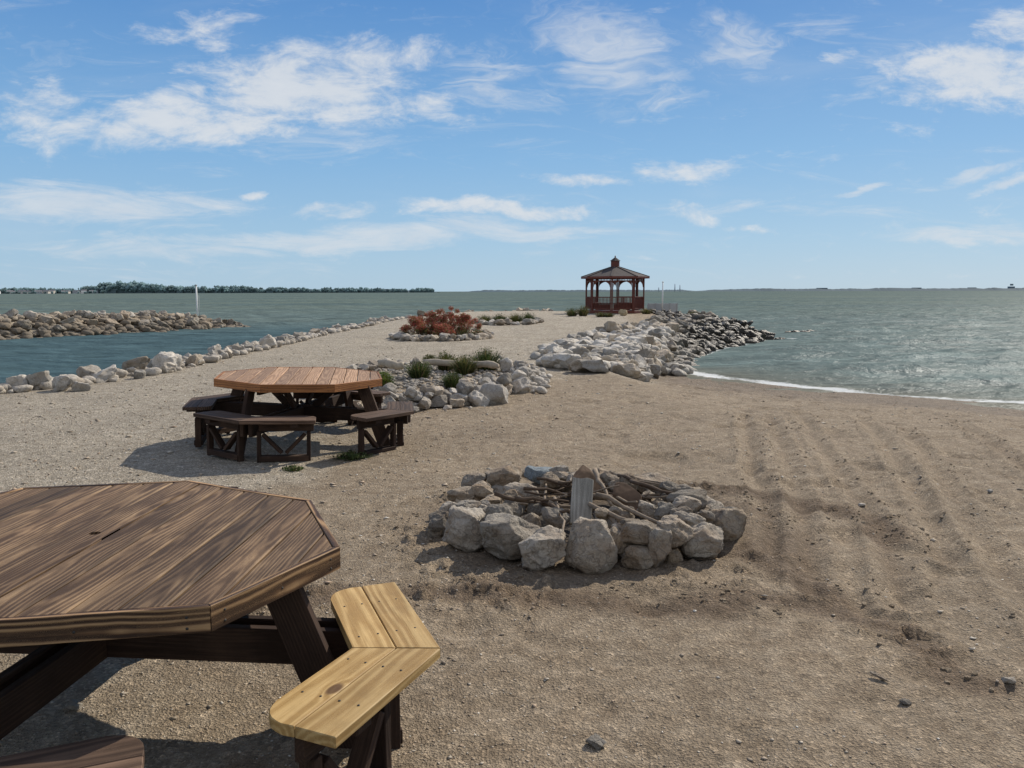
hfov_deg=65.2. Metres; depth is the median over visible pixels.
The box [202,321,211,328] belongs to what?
breakwater boulder
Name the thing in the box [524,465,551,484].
fire pit stone
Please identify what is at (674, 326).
jetty boulder
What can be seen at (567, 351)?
jetty boulder
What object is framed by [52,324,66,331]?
breakwater boulder
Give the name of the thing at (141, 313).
breakwater boulder
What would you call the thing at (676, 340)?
jetty boulder
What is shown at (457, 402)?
bed stone
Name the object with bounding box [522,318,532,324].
bed stone
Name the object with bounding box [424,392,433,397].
bed stone
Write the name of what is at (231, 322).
breakwater boulder
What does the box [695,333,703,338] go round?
jetty boulder
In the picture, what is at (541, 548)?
fire pit stone
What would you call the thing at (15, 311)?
breakwater boulder
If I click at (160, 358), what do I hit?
shore rock
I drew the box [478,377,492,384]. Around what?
bed stone
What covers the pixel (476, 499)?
fire pit stone
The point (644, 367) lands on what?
jetty boulder
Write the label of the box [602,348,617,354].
jetty boulder
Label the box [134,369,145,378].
shore rock
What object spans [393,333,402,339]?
bed stone
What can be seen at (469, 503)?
fire pit stone
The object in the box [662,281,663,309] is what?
white pole
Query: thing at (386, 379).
leafy plant
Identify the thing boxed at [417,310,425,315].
point rock
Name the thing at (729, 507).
fire pit stone
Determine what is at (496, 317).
leafy plant
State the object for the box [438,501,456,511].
fire pit stone
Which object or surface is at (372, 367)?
bed stone
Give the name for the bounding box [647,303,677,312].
steel panel
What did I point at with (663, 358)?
jetty boulder
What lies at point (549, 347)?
jetty boulder
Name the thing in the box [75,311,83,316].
breakwater boulder
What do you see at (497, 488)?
fire pit stone
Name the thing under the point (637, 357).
jetty boulder
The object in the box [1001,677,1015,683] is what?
loose stone
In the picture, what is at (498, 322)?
bed stone
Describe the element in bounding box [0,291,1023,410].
water
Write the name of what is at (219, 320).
breakwater boulder
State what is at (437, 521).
fire pit stone
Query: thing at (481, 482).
fire pit stone
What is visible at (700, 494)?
fire pit stone
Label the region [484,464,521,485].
fire pit stone
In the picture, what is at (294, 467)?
grass tuft
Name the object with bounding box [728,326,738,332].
jetty boulder
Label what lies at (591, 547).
fire pit stone
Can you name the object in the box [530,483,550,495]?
fire pit stone
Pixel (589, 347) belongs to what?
jetty boulder
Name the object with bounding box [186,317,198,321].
breakwater boulder
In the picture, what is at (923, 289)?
shore
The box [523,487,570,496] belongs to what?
stick
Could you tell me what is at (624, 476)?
stick
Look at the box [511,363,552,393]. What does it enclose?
bed rubble
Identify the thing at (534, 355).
rocks
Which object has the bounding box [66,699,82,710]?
loose stone
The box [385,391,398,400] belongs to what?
bed stone
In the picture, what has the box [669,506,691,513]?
fire pit stone
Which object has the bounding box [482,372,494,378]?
bed stone
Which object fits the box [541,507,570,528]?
fire pit stone
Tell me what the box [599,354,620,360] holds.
jetty boulder
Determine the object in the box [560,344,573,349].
jetty boulder
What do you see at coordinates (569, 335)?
jetty boulder
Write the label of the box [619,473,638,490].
fire pit stone
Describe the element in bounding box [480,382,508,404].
bed stone
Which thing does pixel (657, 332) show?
jetty boulder
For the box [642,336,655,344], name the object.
jetty boulder
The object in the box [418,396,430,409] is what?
bed stone
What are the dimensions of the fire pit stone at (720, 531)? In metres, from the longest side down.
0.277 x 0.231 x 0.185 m
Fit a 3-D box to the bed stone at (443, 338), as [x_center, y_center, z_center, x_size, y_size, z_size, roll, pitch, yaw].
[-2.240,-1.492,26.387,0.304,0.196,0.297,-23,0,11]
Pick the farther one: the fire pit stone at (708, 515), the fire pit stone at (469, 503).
the fire pit stone at (469, 503)
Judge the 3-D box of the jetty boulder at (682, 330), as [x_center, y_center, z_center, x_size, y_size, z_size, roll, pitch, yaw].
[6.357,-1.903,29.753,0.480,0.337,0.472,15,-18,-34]
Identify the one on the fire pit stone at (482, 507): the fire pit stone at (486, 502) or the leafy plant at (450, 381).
the fire pit stone at (486, 502)
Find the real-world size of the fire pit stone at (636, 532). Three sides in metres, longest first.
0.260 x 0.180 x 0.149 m
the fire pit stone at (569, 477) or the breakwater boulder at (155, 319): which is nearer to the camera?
the fire pit stone at (569, 477)
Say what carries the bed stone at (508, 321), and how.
on the ground
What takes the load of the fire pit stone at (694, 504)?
on the fire pit stone
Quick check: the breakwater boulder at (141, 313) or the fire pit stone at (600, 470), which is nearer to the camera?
the fire pit stone at (600, 470)
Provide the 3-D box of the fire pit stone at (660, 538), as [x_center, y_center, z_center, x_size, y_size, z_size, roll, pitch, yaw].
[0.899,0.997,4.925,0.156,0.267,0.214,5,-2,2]
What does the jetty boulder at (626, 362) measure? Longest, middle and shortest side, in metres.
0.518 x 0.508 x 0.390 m
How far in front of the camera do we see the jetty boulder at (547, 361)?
17.60 m
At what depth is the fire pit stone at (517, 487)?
6.10 m
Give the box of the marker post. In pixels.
[195,284,199,315]
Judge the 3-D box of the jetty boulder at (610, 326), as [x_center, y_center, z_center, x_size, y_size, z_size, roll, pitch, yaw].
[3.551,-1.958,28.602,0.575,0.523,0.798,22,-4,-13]
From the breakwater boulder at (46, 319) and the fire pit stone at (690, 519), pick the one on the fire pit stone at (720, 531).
the fire pit stone at (690, 519)
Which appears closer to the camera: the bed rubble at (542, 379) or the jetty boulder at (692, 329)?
the bed rubble at (542, 379)
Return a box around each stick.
[494,491,569,513]
[514,496,568,502]
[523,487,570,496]
[524,489,562,495]
[537,477,600,488]
[541,501,569,512]
[543,484,547,506]
[548,500,593,509]
[553,496,565,529]
[556,485,618,497]
[558,480,604,484]
[588,502,630,520]
[592,468,611,505]
[593,493,636,503]
[595,492,656,523]
[604,493,659,495]
[607,516,621,529]
[609,479,659,484]
[617,474,668,494]
[629,479,673,493]
[641,492,667,498]
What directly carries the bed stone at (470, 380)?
on the bed stone
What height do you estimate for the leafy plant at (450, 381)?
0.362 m
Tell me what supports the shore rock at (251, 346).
on the bank rubble at (90, 380)
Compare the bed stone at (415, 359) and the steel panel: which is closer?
the bed stone at (415, 359)
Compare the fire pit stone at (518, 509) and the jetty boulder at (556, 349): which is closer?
the fire pit stone at (518, 509)
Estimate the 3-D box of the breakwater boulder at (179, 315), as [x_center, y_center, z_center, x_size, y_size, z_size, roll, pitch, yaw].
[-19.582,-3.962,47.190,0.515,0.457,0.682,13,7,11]
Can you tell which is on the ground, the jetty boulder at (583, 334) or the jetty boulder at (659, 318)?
the jetty boulder at (583, 334)
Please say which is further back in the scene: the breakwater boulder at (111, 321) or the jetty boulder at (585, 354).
the breakwater boulder at (111, 321)
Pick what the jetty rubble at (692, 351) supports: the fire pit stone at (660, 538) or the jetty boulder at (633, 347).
the jetty boulder at (633, 347)
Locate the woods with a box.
[0,280,433,293]
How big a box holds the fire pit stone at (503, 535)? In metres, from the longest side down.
0.436 x 0.360 x 0.308 m
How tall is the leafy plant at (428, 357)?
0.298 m
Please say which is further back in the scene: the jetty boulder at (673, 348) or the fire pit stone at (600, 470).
the jetty boulder at (673, 348)
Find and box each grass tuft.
[282,464,306,471]
[330,449,373,460]
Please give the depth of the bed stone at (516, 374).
13.44 m
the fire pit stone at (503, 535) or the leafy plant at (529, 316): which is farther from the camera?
the leafy plant at (529, 316)
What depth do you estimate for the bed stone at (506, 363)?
16.84 m
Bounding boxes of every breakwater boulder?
[4,309,18,315]
[6,311,14,318]
[17,320,31,329]
[23,311,39,317]
[39,316,55,323]
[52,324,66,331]
[57,317,75,323]
[58,313,66,320]
[62,310,76,316]
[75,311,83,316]
[82,310,93,318]
[87,319,98,325]
[97,310,105,315]
[105,319,119,324]
[114,313,123,320]
[120,310,129,318]
[127,316,139,322]
[138,310,149,315]
[138,319,149,323]
[151,316,159,322]
[156,320,167,327]
[159,310,167,314]
[166,315,175,320]
[175,312,185,318]
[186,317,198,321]
[187,320,198,325]
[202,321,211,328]
[212,317,222,323]
[227,319,236,325]
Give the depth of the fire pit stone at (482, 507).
5.63 m
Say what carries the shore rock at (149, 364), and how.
on the ground
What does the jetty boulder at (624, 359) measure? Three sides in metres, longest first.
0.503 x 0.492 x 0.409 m
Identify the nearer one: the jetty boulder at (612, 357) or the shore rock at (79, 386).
the shore rock at (79, 386)
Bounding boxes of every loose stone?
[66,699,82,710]
[586,733,606,749]
[870,671,888,681]
[899,698,911,704]
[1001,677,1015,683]
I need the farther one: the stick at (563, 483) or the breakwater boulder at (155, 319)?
the breakwater boulder at (155, 319)
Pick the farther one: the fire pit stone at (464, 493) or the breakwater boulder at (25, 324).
the breakwater boulder at (25, 324)
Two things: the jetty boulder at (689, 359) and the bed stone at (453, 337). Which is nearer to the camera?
the jetty boulder at (689, 359)
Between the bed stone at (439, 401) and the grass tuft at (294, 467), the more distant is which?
the bed stone at (439, 401)
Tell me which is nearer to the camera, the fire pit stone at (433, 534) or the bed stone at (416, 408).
the fire pit stone at (433, 534)
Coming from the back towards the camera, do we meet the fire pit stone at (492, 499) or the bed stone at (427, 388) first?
the bed stone at (427, 388)
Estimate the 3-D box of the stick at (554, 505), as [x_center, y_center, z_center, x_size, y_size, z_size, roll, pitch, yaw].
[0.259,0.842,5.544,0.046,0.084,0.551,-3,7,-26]
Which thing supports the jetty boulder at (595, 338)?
on the ground
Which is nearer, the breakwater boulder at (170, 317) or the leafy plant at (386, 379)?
the leafy plant at (386, 379)
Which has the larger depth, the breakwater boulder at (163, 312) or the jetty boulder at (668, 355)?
the breakwater boulder at (163, 312)
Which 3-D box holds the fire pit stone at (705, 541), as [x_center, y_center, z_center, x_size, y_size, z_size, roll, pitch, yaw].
[1.186,1.008,5.087,0.292,0.234,0.254,-11,1,4]
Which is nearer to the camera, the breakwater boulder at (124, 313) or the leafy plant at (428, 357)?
the leafy plant at (428, 357)
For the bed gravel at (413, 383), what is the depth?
15.63 m
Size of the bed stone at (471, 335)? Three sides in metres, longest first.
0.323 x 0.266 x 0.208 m
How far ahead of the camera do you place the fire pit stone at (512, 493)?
5.74 m
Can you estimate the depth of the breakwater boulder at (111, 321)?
42.88 m
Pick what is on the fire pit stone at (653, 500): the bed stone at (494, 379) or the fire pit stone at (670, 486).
the fire pit stone at (670, 486)
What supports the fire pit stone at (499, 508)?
on the fire pit stone
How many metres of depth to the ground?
4.66 m
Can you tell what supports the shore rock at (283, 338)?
on the ground
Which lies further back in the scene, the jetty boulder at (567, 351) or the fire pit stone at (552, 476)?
the jetty boulder at (567, 351)
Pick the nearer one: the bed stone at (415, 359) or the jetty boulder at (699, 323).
the bed stone at (415, 359)
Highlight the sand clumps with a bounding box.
[267,413,1023,695]
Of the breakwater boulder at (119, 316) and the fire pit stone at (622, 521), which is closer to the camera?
the fire pit stone at (622, 521)
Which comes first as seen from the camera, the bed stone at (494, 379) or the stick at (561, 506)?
the stick at (561, 506)
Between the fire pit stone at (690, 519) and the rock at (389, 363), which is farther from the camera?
the rock at (389, 363)
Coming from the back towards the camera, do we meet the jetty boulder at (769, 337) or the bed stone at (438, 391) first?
the jetty boulder at (769, 337)
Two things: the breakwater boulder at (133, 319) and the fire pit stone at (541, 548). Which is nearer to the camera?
the fire pit stone at (541, 548)
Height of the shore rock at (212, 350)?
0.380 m
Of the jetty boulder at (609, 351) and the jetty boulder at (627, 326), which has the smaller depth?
the jetty boulder at (609, 351)
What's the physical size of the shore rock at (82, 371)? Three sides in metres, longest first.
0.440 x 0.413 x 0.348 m
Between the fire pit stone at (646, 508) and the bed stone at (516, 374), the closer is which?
the fire pit stone at (646, 508)
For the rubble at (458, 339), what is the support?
on the ground
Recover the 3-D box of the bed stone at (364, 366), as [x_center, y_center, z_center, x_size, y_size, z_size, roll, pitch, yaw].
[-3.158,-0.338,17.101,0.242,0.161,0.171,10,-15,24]
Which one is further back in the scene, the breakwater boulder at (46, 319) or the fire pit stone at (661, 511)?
the breakwater boulder at (46, 319)
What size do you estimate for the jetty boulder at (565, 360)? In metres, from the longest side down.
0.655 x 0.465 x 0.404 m
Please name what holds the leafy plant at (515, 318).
on the ground
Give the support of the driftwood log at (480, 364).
on the ground
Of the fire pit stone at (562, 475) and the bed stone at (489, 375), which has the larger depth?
the bed stone at (489, 375)
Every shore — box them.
[467,289,689,291]
[704,288,1023,290]
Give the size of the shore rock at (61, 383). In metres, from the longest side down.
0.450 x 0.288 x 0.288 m
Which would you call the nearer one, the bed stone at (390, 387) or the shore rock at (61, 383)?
the bed stone at (390, 387)
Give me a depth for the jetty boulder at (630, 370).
16.89 m
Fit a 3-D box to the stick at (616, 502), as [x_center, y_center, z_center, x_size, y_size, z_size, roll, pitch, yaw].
[0.799,0.845,5.329,0.056,0.140,0.636,-6,9,-40]
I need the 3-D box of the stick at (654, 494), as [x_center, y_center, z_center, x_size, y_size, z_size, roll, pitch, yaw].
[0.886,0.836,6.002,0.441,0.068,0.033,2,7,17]
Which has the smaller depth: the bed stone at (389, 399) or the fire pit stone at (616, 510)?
the fire pit stone at (616, 510)
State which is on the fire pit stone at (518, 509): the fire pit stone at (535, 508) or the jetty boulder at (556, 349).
the fire pit stone at (535, 508)
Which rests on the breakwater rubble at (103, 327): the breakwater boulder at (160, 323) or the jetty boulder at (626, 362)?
the breakwater boulder at (160, 323)
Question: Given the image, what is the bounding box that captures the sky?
[0,0,1023,291]
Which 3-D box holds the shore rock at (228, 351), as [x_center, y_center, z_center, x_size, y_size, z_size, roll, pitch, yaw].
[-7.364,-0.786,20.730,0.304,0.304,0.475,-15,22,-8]
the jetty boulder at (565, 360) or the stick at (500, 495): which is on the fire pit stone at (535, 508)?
the stick at (500, 495)
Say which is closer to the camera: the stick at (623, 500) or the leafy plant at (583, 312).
the stick at (623, 500)
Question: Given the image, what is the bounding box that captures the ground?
[0,311,1023,767]
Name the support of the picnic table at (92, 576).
on the ground
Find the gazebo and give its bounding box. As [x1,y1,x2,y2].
[581,256,649,313]
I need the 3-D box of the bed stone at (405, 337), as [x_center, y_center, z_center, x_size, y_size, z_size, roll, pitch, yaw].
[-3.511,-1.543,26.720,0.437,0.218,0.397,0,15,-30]
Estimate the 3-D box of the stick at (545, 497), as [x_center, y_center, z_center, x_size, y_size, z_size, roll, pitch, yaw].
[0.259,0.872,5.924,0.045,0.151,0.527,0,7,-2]
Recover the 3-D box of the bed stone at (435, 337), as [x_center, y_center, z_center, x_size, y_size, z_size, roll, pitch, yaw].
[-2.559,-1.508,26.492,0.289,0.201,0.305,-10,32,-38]
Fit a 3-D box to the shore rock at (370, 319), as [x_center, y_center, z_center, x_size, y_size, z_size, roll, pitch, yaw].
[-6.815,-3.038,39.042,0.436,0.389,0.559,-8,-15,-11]
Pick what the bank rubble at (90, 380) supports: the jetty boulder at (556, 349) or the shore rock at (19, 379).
the shore rock at (19, 379)
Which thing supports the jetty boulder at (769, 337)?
on the ground
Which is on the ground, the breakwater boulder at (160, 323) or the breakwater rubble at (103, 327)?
the breakwater rubble at (103, 327)
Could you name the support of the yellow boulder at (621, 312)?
on the ground
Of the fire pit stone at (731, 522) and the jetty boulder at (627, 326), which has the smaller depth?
the fire pit stone at (731, 522)
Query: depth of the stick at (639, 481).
6.11 m
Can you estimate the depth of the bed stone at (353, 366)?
16.60 m
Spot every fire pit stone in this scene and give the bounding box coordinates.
[427,527,441,537]
[428,510,448,535]
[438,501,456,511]
[442,506,484,552]
[447,486,474,500]
[455,497,483,502]
[455,500,480,507]
[461,473,486,486]
[471,484,493,497]
[472,480,490,487]
[477,504,487,513]
[480,494,500,503]
[480,513,539,560]
[481,499,490,505]
[483,503,513,519]
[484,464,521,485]
[491,485,502,492]
[501,482,539,496]
[501,489,518,500]
[503,500,525,516]
[518,525,565,570]
[520,512,541,527]
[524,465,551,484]
[527,503,542,515]
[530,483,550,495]
[540,471,552,487]
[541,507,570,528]
[543,473,559,487]
[548,465,568,472]
[551,486,568,491]
[553,471,567,480]
[564,517,617,573]
[566,472,574,480]
[594,507,608,518]
[594,513,616,528]
[597,468,607,474]
[599,471,619,489]
[608,480,618,491]
[609,506,622,514]
[609,526,620,543]
[616,510,634,522]
[616,533,633,555]
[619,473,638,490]
[620,518,639,524]
[620,520,658,545]
[621,544,653,569]
[635,472,671,493]
[637,500,657,523]
[642,490,652,499]
[648,526,672,567]
[651,498,663,503]
[654,502,674,520]
[657,501,665,506]
[657,515,693,547]
[659,481,677,494]
[660,493,666,501]
[665,549,682,562]
[666,489,707,510]
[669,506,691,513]
[672,495,701,512]
[674,510,705,525]
[676,484,693,490]
[678,522,721,558]
[698,510,714,521]
[706,496,723,508]
[708,508,747,541]
[713,506,737,508]
[716,526,723,550]
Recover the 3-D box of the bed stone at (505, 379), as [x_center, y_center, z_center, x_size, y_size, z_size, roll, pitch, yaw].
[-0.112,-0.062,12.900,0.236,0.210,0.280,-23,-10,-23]
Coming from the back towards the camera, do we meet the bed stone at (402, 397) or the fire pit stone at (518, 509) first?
the bed stone at (402, 397)
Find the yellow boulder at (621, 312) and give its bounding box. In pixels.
[618,309,627,315]
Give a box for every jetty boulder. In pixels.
[540,355,558,368]
[547,343,562,351]
[552,346,565,353]
[553,353,580,368]
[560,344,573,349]
[561,349,573,353]
[567,333,576,338]
[568,356,591,371]
[572,348,591,355]
[577,332,587,336]
[580,359,608,372]
[581,352,600,356]
[586,345,604,350]
[592,336,605,340]
[593,332,606,336]
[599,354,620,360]
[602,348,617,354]
[604,321,621,332]
[608,334,620,338]
[612,363,640,377]
[615,360,637,365]
[618,354,627,357]
[619,358,629,361]
[622,325,636,328]
[627,345,641,349]
[632,349,650,357]
[633,354,645,364]
[637,338,647,343]
[638,364,650,371]
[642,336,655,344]
[645,315,666,322]
[646,350,656,357]
[647,358,661,367]
[648,328,662,338]
[648,364,660,378]
[655,355,666,361]
[656,349,673,362]
[666,322,679,331]
[666,345,677,351]
[667,336,682,344]
[667,340,679,350]
[669,363,686,369]
[676,318,688,328]
[677,328,690,335]
[682,338,687,347]
[683,357,694,362]
[690,326,695,332]
[691,314,705,319]
[691,342,704,348]
[692,321,704,326]
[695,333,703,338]
[699,327,710,333]
[719,336,731,342]
[726,333,734,338]
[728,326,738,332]
[739,321,746,325]
[747,331,762,337]
[759,330,774,336]
[765,336,774,339]
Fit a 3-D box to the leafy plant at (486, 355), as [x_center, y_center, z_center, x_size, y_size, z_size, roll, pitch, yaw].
[-0.560,-0.566,17.114,1.115,0.626,1.070,1,7,13]
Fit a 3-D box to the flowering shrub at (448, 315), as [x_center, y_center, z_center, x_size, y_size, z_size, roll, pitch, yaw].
[-2.218,-2.205,28.291,1.463,1.135,1.254,-2,7,-18]
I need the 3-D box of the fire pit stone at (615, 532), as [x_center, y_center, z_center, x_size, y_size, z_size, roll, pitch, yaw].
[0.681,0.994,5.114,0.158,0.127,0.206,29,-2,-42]
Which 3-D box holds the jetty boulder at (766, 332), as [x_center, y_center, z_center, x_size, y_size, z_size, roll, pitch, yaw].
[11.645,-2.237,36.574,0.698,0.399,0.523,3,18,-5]
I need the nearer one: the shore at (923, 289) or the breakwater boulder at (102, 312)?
the breakwater boulder at (102, 312)
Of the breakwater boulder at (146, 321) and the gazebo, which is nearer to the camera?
the breakwater boulder at (146, 321)
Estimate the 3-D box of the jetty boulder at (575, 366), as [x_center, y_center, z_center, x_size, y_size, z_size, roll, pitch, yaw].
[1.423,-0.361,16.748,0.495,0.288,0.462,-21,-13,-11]
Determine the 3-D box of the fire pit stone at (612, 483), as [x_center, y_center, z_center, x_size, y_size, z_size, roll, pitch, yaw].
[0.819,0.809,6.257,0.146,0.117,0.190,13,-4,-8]
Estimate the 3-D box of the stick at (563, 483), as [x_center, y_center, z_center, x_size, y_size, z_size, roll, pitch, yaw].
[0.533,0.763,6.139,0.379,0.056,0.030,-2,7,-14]
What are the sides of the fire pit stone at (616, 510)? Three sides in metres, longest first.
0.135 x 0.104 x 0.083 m
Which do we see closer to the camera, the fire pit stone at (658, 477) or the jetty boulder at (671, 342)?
the fire pit stone at (658, 477)
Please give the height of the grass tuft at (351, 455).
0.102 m
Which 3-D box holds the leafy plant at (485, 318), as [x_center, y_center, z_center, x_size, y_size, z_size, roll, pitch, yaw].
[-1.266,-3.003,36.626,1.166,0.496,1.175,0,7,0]
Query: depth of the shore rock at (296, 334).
27.38 m
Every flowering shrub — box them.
[399,315,431,334]
[416,310,446,334]
[430,306,468,334]
[431,323,457,336]
[448,313,482,334]
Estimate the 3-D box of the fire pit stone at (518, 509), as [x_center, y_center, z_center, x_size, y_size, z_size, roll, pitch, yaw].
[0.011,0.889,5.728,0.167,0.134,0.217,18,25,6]
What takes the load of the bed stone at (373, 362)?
on the ground
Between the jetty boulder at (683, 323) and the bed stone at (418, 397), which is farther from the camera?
the jetty boulder at (683, 323)
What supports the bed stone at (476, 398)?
on the ground
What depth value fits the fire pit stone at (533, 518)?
5.25 m
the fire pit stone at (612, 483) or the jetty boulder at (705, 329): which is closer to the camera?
the fire pit stone at (612, 483)
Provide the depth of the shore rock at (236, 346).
21.55 m
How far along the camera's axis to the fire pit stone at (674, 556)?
4.95 m
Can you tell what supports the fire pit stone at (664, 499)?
on the fire pit stone
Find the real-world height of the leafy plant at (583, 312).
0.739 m
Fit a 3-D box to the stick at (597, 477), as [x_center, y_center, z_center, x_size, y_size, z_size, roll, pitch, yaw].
[0.654,0.745,5.832,0.045,0.184,0.433,-1,7,-9]
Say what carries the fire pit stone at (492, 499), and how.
on the fire pit stone
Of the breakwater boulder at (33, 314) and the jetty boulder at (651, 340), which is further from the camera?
the breakwater boulder at (33, 314)
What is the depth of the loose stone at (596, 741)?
2.98 m
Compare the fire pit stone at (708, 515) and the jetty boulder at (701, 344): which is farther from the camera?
the jetty boulder at (701, 344)
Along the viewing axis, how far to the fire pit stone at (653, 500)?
5.94 m
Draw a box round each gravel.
[357,365,508,398]
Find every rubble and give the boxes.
[0,312,250,339]
[0,317,404,393]
[397,333,492,340]
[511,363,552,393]
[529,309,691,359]
[536,317,774,381]
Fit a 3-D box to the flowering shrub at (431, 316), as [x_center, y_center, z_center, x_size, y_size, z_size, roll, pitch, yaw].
[-2.787,-2.108,28.149,1.218,0.982,1.094,-3,7,-20]
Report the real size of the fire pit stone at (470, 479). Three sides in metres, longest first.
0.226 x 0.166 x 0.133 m
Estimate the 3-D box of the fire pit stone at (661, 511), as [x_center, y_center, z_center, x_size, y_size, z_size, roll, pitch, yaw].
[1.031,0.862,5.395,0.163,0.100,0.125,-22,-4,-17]
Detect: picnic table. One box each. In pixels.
[0,480,439,767]
[182,367,413,462]
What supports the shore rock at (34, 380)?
on the bank rubble at (90, 380)
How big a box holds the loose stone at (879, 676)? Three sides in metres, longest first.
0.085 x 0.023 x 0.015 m
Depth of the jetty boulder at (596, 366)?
16.36 m
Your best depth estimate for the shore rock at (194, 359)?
18.37 m
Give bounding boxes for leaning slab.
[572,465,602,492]
[612,482,641,510]
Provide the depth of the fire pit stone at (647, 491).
5.99 m
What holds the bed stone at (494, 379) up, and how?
on the bed stone
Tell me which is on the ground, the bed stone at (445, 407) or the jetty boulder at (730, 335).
the bed stone at (445, 407)
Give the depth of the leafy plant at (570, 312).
43.72 m
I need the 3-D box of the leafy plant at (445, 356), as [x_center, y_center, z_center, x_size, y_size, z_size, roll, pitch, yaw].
[-1.430,-0.492,17.076,0.830,0.494,0.820,0,7,0]
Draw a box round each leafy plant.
[379,371,394,385]
[401,361,432,378]
[421,354,435,359]
[429,350,459,370]
[439,371,466,388]
[447,353,480,374]
[468,345,507,370]
[476,314,490,321]
[491,313,507,319]
[506,313,524,321]
[520,312,534,320]
[564,307,578,315]
[576,305,588,315]
[594,311,607,316]
[641,308,653,313]
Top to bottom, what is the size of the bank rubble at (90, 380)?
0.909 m
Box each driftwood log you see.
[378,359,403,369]
[423,359,498,368]
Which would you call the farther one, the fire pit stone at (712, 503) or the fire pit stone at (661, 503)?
the fire pit stone at (712, 503)
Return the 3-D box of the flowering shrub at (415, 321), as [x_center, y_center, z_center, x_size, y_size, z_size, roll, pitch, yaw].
[-3.316,-1.964,27.666,1.151,0.828,0.923,0,7,0]
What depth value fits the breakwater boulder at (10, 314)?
39.25 m
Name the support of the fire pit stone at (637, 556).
on the ground
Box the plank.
[569,477,593,524]
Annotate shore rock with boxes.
[6,374,27,385]
[26,370,51,389]
[52,375,71,391]
[71,381,90,391]
[76,365,100,377]
[92,364,117,382]
[121,356,149,369]
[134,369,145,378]
[146,359,152,367]
[152,351,181,367]
[159,362,176,372]
[185,354,204,365]
[207,344,221,354]
[223,347,232,357]
[231,343,242,349]
[244,343,254,351]
[259,334,276,346]
[275,336,288,341]
[293,332,304,337]
[309,328,319,333]
[368,317,376,323]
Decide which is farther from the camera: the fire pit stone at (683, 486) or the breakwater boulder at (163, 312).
the breakwater boulder at (163, 312)
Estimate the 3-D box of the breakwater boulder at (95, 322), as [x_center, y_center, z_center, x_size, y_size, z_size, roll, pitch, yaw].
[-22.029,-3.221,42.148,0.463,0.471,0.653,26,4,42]
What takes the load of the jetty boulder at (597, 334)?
on the jetty rubble at (692, 351)
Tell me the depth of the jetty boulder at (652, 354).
20.48 m
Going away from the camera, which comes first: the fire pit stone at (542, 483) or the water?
the fire pit stone at (542, 483)
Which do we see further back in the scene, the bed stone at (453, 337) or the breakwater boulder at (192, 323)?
the breakwater boulder at (192, 323)
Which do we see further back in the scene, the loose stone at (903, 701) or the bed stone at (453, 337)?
the bed stone at (453, 337)
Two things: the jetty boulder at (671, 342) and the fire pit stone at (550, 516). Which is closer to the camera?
the fire pit stone at (550, 516)
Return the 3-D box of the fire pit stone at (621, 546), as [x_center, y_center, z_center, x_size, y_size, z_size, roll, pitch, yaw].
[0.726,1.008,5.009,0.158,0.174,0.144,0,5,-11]
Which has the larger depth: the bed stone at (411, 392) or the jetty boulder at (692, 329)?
the jetty boulder at (692, 329)
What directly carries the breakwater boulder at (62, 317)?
on the breakwater rubble at (103, 327)
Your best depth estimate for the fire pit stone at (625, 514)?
5.35 m
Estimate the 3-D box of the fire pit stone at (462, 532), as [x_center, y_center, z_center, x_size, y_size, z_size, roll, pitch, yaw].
[-0.282,0.962,5.305,0.337,0.295,0.299,9,2,-7]
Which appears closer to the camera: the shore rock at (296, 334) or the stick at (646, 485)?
the stick at (646, 485)
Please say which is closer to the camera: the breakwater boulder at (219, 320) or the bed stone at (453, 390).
the bed stone at (453, 390)
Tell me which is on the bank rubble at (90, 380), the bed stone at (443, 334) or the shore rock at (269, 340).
the shore rock at (269, 340)
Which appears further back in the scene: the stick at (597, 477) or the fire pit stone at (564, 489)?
the fire pit stone at (564, 489)
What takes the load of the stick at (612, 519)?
on the fire pit stone at (621, 546)
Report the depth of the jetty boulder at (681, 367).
20.81 m
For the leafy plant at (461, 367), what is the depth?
16.30 m
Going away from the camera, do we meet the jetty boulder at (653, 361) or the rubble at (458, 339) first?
the jetty boulder at (653, 361)
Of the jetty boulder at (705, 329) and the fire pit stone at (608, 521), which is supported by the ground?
the fire pit stone at (608, 521)
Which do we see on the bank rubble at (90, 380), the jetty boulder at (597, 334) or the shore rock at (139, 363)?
the shore rock at (139, 363)
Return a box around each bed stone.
[346,364,356,368]
[359,364,368,369]
[368,360,381,367]
[368,365,376,370]
[379,383,397,393]
[383,396,395,404]
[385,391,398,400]
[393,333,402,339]
[399,394,408,400]
[400,335,410,340]
[405,386,417,397]
[405,390,423,402]
[412,357,420,364]
[413,406,418,412]
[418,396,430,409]
[419,385,434,396]
[424,334,430,340]
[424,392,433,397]
[430,394,447,407]
[431,335,438,340]
[433,387,442,395]
[439,333,449,338]
[440,335,448,341]
[443,389,451,404]
[443,405,451,409]
[449,388,456,394]
[449,397,464,407]
[450,334,456,340]
[450,393,470,405]
[456,381,473,394]
[458,378,473,384]
[467,333,474,339]
[467,390,489,405]
[474,385,480,390]
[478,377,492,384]
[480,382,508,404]
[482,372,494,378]
[488,319,494,324]
[491,377,500,384]
[493,319,505,325]
[497,372,511,386]
[499,357,512,372]
[504,319,511,324]
[506,384,512,394]
[511,370,526,380]
[511,377,528,393]
[517,366,532,376]
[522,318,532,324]
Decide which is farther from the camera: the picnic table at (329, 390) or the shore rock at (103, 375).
the shore rock at (103, 375)
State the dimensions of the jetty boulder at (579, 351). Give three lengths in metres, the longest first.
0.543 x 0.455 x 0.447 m
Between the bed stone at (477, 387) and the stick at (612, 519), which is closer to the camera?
the stick at (612, 519)

